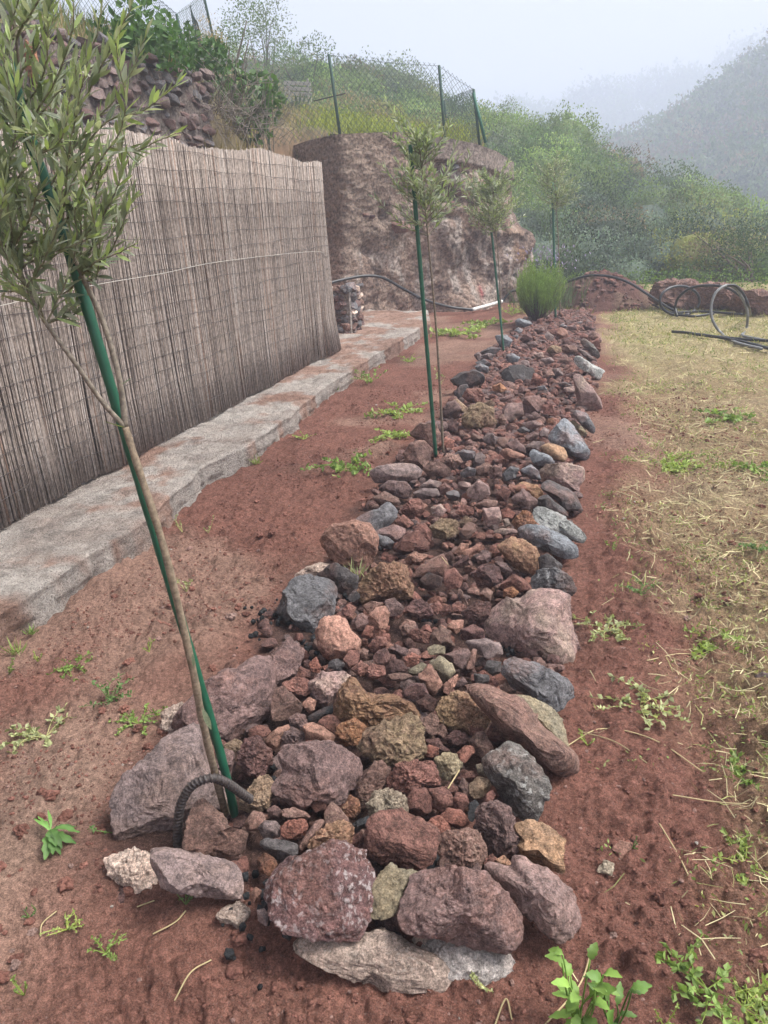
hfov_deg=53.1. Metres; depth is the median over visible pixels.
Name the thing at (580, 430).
stone
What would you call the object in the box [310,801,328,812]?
stone
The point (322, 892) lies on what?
boulder
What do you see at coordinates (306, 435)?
weed
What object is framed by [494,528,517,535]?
stone
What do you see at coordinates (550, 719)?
boulder
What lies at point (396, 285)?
irrigation hose
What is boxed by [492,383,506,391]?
stone
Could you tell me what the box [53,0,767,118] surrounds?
sky
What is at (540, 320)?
stone
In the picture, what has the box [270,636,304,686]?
rock
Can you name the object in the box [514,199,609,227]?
shrub
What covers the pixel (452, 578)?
stone
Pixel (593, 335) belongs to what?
stone
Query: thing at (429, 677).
stone
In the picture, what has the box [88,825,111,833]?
weed
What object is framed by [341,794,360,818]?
stone
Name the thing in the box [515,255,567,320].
rosemary bush
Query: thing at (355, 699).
boulder
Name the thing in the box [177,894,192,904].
weed
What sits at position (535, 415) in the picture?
stone
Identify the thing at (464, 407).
stone
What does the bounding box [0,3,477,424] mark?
terrace
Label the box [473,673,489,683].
stone
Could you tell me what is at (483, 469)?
stone
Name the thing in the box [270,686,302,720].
boulder
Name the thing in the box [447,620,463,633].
stone
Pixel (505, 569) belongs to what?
stone
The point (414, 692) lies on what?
stone
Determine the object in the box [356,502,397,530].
boulder
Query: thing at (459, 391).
stone
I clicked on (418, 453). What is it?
boulder
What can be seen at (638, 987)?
leafy weed
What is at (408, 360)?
weed
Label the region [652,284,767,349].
hose coil
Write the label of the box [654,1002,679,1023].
weed
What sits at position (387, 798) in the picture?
boulder
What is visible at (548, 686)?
boulder
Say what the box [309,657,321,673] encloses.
stone
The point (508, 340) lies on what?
boulder
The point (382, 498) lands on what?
stone
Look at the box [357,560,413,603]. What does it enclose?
boulder
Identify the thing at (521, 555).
boulder
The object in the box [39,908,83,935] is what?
weed
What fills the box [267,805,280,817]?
stone
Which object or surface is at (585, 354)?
stone
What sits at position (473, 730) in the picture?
stone
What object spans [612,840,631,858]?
stone
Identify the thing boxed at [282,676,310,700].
stone
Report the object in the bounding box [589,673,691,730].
weed
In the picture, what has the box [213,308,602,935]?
bed gravel
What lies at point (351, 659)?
stone
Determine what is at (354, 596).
stone
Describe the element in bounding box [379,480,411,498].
stone
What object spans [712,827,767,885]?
weed
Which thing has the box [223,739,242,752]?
stone
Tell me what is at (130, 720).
weed
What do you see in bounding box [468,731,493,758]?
stone
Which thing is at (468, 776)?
stone
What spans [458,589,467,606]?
stone
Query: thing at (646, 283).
edge weeds
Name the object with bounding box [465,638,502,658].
stone
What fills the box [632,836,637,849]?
weed
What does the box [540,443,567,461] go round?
boulder
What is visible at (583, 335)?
stone
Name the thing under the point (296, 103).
agave
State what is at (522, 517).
stone
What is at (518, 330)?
stone
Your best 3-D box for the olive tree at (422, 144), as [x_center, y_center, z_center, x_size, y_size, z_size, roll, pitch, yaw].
[0.258,-1.313,4.552,0.650,2.087,0.468,-10,22,-17]
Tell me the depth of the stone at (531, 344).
8.43 m
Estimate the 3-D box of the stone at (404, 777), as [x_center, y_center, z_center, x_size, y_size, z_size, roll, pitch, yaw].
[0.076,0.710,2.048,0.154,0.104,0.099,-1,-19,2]
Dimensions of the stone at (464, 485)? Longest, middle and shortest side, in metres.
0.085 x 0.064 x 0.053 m
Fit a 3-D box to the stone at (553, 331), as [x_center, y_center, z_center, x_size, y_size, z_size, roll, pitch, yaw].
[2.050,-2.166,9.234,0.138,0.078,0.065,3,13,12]
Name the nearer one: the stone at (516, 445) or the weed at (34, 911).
the weed at (34, 911)
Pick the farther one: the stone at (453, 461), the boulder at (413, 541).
the stone at (453, 461)
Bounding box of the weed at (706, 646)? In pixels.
[683,626,746,659]
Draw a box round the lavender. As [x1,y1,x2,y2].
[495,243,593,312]
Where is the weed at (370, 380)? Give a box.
[350,366,387,382]
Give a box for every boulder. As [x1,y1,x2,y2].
[109,722,227,839]
[150,847,243,899]
[170,655,278,740]
[181,798,248,860]
[238,774,273,812]
[263,838,375,942]
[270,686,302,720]
[271,740,362,810]
[276,574,337,632]
[307,819,354,849]
[315,615,360,660]
[316,562,359,595]
[319,519,378,571]
[333,676,420,726]
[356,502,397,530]
[356,712,426,768]
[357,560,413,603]
[362,807,440,870]
[365,787,408,815]
[369,463,422,482]
[370,862,417,919]
[394,530,429,554]
[397,864,523,954]
[403,440,432,469]
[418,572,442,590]
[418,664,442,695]
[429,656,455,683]
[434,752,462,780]
[435,690,490,734]
[437,827,487,868]
[450,369,484,387]
[461,402,496,428]
[462,388,484,403]
[466,479,489,500]
[466,683,578,776]
[473,800,519,861]
[481,741,551,821]
[484,588,580,664]
[484,855,581,943]
[495,334,512,347]
[497,536,539,574]
[501,364,534,382]
[501,657,574,711]
[513,819,565,873]
[517,694,568,746]
[518,524,578,558]
[530,567,576,595]
[532,506,586,542]
[539,462,584,491]
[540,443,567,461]
[541,480,582,512]
[548,418,590,459]
[573,374,602,409]
[573,410,594,433]
[574,356,604,379]
[580,338,599,357]
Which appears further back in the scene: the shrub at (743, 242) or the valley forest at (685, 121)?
the valley forest at (685, 121)
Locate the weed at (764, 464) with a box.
[727,458,767,480]
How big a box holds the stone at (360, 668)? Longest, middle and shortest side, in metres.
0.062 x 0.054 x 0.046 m
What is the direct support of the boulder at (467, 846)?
on the ground at (70, 977)
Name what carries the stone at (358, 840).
on the bed gravel
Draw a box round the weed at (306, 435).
[292,431,315,438]
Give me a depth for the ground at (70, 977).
2.53 m
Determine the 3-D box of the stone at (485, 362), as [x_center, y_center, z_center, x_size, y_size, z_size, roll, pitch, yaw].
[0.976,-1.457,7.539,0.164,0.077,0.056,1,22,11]
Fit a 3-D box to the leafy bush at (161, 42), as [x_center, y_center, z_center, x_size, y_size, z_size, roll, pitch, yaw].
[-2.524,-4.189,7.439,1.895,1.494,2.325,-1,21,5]
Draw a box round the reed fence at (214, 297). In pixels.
[0,122,341,530]
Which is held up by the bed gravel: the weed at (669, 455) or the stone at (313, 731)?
the stone at (313, 731)
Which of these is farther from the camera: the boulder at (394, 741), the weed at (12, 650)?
the weed at (12, 650)
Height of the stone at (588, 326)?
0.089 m
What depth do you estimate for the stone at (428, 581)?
3.13 m
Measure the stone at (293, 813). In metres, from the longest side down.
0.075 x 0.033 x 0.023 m
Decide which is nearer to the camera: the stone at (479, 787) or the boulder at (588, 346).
the stone at (479, 787)
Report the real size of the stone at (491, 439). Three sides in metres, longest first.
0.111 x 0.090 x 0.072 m
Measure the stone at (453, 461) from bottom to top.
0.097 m
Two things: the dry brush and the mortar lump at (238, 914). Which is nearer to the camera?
the mortar lump at (238, 914)
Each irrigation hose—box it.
[332,274,472,310]
[501,289,516,303]
[566,274,678,311]
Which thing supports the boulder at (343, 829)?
on the ground at (70, 977)
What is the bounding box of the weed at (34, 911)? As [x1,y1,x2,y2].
[21,903,36,917]
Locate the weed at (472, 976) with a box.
[469,971,493,992]
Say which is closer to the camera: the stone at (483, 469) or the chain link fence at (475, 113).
the stone at (483, 469)
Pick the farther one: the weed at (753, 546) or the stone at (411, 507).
the stone at (411, 507)
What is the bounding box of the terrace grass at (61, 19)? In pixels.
[1,0,498,154]
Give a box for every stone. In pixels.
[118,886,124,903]
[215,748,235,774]
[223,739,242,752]
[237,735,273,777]
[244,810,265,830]
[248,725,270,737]
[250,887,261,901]
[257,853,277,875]
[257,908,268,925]
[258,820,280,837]
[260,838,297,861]
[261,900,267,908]
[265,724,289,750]
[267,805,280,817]
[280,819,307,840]
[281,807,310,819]
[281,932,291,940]
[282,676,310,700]
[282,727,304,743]
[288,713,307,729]
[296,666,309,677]
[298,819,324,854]
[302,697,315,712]
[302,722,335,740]
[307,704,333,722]
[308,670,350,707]
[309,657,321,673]
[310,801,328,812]
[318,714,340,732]
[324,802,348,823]
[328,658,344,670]
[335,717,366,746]
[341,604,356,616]
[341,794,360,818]
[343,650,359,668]
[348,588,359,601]
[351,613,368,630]
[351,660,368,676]
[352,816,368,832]
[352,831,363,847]
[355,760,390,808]
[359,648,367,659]
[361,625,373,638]
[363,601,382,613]
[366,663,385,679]
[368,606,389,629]
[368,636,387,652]
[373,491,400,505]
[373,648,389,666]
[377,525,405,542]
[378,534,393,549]
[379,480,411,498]
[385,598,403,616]
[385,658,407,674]
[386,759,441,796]
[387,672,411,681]
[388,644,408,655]
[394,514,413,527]
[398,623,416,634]
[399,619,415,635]
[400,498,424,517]
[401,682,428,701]
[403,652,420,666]
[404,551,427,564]
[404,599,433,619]
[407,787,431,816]
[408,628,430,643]
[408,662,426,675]
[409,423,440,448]
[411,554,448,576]
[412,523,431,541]
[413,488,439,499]
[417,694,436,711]
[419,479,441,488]
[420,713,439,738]
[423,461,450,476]
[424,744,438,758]
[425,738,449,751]
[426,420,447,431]
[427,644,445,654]
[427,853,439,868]
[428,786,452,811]
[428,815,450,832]
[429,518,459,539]
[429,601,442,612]
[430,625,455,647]
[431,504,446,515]
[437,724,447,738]
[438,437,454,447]
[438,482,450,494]
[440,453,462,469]
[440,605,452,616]
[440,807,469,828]
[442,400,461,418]
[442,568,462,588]
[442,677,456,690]
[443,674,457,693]
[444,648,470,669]
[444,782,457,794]
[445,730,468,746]
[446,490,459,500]
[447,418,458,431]
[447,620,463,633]
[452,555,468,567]
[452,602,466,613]
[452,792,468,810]
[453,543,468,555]
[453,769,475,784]
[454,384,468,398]
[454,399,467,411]
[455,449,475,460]
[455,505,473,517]
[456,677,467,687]
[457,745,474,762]
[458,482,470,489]
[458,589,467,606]
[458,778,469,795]
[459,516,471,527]
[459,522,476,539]
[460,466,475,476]
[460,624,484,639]
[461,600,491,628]
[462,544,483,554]
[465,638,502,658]
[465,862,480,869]
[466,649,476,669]
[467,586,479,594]
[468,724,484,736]
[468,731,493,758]
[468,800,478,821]
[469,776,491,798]
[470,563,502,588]
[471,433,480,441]
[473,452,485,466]
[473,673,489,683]
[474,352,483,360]
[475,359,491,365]
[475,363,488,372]
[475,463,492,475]
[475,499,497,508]
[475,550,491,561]
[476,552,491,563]
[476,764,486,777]
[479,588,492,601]
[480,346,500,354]
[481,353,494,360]
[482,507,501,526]
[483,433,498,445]
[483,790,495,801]
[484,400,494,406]
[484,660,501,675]
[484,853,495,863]
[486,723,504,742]
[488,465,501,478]
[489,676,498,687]
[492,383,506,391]
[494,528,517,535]
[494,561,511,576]
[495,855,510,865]
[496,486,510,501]
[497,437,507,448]
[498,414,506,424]
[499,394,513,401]
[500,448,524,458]
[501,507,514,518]
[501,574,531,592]
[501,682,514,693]
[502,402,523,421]
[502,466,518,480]
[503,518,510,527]
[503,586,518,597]
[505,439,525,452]
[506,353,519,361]
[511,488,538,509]
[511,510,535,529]
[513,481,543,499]
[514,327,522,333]
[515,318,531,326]
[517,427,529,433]
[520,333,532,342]
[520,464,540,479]
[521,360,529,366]
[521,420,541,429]
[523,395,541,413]
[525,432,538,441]
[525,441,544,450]
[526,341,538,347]
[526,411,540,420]
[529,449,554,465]
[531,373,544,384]
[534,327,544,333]
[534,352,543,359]
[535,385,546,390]
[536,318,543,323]
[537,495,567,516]
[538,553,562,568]
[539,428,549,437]
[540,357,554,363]
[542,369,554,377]
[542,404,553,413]
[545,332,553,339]
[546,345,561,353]
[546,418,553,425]
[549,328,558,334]
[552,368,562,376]
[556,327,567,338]
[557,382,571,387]
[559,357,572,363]
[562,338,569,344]
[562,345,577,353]
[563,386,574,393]
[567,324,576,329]
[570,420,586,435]
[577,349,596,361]
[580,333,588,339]
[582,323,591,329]
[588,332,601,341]
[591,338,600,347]
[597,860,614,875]
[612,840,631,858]
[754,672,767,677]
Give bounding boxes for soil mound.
[557,268,658,312]
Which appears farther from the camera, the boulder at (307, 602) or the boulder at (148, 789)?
the boulder at (307, 602)
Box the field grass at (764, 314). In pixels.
[519,279,767,387]
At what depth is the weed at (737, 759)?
2.21 m
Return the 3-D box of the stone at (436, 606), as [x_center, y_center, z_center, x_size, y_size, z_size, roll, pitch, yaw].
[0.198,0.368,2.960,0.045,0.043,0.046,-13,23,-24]
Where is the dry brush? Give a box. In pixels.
[177,30,318,150]
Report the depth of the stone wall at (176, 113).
6.79 m
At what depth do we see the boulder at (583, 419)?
5.29 m
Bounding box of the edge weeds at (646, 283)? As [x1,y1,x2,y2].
[512,264,767,302]
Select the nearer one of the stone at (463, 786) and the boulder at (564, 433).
the stone at (463, 786)
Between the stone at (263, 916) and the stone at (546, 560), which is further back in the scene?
the stone at (546, 560)
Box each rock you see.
[103,846,157,893]
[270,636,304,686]
[293,927,451,993]
[421,939,515,985]
[648,277,701,310]
[689,281,743,310]
[727,288,767,315]
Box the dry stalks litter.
[40,512,765,1023]
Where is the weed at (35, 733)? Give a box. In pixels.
[0,703,74,753]
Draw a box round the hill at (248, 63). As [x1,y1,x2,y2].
[195,53,652,283]
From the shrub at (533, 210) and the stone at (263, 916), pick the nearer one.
the stone at (263, 916)
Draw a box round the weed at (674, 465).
[653,456,727,473]
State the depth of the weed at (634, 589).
3.11 m
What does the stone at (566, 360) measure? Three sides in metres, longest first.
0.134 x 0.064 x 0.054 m
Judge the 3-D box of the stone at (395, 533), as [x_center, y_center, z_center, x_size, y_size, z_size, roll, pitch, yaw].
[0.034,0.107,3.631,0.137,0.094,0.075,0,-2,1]
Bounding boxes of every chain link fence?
[4,0,213,50]
[243,53,486,149]
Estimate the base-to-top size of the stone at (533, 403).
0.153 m
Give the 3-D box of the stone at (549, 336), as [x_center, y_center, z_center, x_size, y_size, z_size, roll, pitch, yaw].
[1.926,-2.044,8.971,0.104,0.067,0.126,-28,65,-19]
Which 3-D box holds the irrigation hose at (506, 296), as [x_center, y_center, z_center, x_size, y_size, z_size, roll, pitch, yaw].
[2.147,-3.609,12.885,0.418,0.221,0.061,-8,22,-14]
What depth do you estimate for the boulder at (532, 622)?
2.73 m
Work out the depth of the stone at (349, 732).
2.23 m
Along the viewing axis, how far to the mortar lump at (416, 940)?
1.68 m
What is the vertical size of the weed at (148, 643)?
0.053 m
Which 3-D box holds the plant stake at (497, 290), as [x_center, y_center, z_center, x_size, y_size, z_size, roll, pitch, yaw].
[1.225,-2.367,8.285,0.025,1.233,0.223,-16,25,-31]
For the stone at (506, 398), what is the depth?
6.13 m
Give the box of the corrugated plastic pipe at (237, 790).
[172,773,253,847]
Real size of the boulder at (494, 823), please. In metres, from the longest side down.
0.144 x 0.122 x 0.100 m
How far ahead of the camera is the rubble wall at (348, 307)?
9.64 m
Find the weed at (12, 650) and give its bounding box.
[0,638,27,655]
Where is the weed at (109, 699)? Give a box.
[79,673,134,707]
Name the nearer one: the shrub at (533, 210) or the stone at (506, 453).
the stone at (506, 453)
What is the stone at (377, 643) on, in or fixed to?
on the bed gravel
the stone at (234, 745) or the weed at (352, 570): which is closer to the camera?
the stone at (234, 745)
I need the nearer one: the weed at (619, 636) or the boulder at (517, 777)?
the boulder at (517, 777)
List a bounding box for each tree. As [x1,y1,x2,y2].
[0,0,229,816]
[215,0,306,81]
[246,30,338,97]
[368,94,472,452]
[456,157,527,349]
[496,94,520,121]
[527,150,582,316]
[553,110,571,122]
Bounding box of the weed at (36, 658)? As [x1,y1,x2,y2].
[33,649,41,661]
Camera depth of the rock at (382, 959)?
1.61 m
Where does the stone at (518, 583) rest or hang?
on the bed gravel
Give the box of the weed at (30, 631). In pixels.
[21,623,39,634]
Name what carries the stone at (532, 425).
on the bed gravel
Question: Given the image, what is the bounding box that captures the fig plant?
[208,53,286,151]
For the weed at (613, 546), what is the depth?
3.50 m
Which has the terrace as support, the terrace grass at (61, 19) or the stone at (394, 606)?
the terrace grass at (61, 19)
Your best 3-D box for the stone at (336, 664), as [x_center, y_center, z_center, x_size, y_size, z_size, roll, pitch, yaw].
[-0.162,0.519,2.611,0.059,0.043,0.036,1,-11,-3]
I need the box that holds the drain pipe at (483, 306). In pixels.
[472,300,502,311]
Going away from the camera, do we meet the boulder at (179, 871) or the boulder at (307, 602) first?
the boulder at (179, 871)
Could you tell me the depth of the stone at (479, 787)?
2.01 m
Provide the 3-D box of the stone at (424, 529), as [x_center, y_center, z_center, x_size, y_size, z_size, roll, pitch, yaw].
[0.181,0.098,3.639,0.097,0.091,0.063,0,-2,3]
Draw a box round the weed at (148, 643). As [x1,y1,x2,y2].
[143,638,154,651]
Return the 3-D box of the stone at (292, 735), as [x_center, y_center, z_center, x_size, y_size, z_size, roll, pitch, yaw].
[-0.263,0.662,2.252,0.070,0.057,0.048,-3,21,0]
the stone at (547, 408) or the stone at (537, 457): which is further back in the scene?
the stone at (547, 408)
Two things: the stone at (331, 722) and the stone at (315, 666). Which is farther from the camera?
the stone at (315, 666)
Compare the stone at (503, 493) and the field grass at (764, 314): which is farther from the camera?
the field grass at (764, 314)
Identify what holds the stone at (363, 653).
on the bed gravel
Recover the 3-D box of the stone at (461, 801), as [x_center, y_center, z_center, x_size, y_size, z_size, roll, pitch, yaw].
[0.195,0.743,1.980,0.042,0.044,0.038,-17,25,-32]
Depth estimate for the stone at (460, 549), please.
3.43 m
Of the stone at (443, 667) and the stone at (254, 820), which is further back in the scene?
the stone at (443, 667)
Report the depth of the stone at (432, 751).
2.16 m
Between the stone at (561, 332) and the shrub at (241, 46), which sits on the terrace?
the shrub at (241, 46)
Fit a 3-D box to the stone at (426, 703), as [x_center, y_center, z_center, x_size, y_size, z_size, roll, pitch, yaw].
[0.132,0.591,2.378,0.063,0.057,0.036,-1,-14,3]
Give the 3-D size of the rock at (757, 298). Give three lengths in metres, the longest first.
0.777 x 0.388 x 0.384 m
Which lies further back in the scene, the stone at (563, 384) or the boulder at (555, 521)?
the stone at (563, 384)
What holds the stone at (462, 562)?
on the bed gravel
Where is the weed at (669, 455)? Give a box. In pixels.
[659,449,705,458]
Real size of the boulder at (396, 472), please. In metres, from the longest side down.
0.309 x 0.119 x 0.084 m
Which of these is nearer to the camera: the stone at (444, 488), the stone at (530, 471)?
the stone at (444, 488)
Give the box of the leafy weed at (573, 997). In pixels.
[545,942,621,1023]
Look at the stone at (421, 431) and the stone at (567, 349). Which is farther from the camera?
the stone at (567, 349)
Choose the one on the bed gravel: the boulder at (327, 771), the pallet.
the boulder at (327, 771)
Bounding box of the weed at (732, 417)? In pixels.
[693,407,757,422]
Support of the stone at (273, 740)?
on the bed gravel
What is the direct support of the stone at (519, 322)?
on the bed gravel
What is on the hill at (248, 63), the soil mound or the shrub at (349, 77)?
the shrub at (349, 77)
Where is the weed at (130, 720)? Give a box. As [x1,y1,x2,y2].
[108,703,167,735]
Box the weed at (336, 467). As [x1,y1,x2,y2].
[300,448,371,477]
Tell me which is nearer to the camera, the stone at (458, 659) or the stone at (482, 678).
the stone at (482, 678)
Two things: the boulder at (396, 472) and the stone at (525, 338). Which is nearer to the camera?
the boulder at (396, 472)
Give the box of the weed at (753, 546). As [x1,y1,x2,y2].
[738,541,767,552]
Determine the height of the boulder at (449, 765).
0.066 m
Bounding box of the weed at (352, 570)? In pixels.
[348,556,372,576]
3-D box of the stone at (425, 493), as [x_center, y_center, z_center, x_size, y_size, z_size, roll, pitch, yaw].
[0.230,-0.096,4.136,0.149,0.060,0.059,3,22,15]
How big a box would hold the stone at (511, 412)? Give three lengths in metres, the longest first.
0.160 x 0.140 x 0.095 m
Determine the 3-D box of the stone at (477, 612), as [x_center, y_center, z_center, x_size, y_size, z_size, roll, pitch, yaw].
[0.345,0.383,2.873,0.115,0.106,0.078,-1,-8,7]
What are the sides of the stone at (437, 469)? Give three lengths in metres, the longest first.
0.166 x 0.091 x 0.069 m
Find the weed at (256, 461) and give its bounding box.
[252,455,261,464]
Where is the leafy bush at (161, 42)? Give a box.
[81,0,233,88]
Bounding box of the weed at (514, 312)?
[502,305,522,314]
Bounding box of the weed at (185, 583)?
[176,579,192,591]
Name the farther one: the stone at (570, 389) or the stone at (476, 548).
the stone at (570, 389)
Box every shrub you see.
[186,0,278,95]
[318,61,382,107]
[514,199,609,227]
[663,198,767,282]
[684,228,764,248]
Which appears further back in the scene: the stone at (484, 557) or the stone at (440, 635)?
the stone at (484, 557)
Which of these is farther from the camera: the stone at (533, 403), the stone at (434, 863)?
the stone at (533, 403)
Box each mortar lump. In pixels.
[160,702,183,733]
[216,900,250,928]
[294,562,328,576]
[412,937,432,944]
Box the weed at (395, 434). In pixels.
[369,428,409,442]
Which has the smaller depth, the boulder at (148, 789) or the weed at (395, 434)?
the boulder at (148, 789)
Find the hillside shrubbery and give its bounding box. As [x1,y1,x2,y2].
[268,39,767,285]
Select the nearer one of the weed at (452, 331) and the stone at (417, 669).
the stone at (417, 669)
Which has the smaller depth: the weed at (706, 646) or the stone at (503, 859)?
the stone at (503, 859)
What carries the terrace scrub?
on the hill at (248, 63)
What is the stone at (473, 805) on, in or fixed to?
on the bed gravel
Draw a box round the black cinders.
[221,546,521,990]
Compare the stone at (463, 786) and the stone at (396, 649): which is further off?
the stone at (396, 649)
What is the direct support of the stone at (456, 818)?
on the bed gravel
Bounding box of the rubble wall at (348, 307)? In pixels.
[332,282,364,333]
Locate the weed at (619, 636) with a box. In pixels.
[572,610,644,641]
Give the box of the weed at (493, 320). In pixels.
[456,317,511,329]
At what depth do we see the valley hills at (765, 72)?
94.68 m
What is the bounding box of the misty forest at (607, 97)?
[493,23,767,137]
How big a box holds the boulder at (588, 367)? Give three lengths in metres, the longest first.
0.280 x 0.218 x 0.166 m
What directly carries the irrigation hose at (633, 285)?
on the ground at (70, 977)
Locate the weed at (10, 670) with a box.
[8,657,14,674]
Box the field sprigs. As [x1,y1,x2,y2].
[587,286,767,1007]
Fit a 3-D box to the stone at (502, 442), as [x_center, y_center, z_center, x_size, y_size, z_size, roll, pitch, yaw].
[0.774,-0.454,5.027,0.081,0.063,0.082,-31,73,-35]
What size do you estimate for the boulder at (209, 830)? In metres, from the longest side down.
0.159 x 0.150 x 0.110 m
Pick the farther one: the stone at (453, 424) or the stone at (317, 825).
the stone at (453, 424)
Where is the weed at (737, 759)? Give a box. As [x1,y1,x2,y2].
[700,749,763,790]
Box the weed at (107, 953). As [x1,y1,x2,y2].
[86,929,126,960]
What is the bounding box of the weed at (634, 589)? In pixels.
[620,578,661,594]
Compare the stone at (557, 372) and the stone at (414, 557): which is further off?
the stone at (557, 372)
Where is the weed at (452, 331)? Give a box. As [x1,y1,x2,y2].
[428,324,484,338]
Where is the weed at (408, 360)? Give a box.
[400,354,422,361]
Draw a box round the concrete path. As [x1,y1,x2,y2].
[0,309,431,649]
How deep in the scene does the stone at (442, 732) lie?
2.24 m
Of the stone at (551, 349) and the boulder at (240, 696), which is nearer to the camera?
the boulder at (240, 696)
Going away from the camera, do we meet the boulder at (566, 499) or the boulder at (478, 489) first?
the boulder at (566, 499)
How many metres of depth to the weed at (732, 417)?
5.56 m
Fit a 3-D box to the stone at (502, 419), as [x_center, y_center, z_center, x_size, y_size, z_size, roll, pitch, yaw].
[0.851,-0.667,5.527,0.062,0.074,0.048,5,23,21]
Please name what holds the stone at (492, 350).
on the bed gravel
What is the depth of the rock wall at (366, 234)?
11.75 m
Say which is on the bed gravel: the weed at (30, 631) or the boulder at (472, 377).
the boulder at (472, 377)
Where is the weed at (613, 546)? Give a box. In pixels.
[604,534,618,550]
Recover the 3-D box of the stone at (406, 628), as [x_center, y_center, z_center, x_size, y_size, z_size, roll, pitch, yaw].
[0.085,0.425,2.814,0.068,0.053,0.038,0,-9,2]
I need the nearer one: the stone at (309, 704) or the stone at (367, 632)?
the stone at (309, 704)
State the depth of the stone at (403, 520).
3.76 m
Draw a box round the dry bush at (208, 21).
[166,9,233,84]
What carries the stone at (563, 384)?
on the bed gravel
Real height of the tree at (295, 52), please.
1.989 m
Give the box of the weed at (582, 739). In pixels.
[578,728,594,745]
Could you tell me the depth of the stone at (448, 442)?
4.99 m
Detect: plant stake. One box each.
[2,59,238,817]
[408,145,437,457]
[491,232,504,350]
[551,182,556,317]
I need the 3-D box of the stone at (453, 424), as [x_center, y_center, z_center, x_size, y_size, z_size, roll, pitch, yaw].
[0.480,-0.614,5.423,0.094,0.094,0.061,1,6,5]
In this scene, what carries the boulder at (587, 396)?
on the bed gravel
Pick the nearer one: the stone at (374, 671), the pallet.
the stone at (374, 671)
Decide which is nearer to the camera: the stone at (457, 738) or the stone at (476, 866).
the stone at (476, 866)
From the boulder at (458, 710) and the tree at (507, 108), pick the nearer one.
the boulder at (458, 710)
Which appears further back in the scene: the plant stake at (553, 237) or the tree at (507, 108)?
the tree at (507, 108)
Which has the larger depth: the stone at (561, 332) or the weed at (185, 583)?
the stone at (561, 332)
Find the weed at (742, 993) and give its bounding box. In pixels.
[720,973,767,1023]
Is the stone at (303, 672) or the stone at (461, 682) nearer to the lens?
the stone at (461, 682)
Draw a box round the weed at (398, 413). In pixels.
[364,400,427,418]
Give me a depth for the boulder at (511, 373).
6.94 m
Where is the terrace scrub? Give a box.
[178,28,489,138]
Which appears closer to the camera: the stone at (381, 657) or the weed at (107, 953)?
the weed at (107, 953)
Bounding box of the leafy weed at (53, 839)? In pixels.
[34,811,79,859]
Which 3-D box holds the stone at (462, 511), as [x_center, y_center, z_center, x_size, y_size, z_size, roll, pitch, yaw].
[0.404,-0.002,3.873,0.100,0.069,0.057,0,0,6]
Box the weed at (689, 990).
[655,929,767,1023]
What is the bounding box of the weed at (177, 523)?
[174,514,182,531]
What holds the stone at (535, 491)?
on the bed gravel
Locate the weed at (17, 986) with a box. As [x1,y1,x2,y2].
[10,974,26,995]
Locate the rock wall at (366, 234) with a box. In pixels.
[293,132,535,312]
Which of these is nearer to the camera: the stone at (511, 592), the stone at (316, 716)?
the stone at (316, 716)
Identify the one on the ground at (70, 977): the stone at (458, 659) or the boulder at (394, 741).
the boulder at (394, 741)
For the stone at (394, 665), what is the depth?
2.56 m
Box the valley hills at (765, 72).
[586,60,767,212]
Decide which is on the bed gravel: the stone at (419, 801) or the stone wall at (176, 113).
the stone at (419, 801)
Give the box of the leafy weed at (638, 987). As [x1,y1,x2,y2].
[583,969,651,1023]
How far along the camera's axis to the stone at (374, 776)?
2.02 m
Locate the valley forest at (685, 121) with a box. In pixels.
[512,28,767,210]
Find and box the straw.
[531,282,767,1022]
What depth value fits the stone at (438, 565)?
3.24 m
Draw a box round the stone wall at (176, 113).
[0,9,215,149]
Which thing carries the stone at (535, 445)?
on the bed gravel
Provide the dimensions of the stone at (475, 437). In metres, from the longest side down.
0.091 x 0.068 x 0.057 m
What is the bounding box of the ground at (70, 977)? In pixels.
[0,133,767,1023]
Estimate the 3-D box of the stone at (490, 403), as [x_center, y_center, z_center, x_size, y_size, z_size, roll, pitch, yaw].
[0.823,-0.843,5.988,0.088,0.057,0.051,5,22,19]
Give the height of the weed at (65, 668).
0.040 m
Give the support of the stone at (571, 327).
on the bed gravel
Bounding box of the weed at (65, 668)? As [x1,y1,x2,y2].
[46,647,106,680]
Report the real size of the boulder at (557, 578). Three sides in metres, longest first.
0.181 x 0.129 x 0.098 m
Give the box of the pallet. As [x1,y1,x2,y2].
[284,79,311,101]
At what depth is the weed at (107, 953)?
1.70 m
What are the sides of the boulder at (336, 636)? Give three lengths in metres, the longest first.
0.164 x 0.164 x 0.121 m
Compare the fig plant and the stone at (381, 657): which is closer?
the stone at (381, 657)
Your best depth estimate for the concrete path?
4.43 m
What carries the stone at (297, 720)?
on the bed gravel
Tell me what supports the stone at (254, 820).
on the bed gravel
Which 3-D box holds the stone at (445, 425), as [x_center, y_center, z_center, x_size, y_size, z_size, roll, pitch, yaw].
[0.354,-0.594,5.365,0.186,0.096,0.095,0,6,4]
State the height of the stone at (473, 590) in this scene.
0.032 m
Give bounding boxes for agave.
[287,94,313,109]

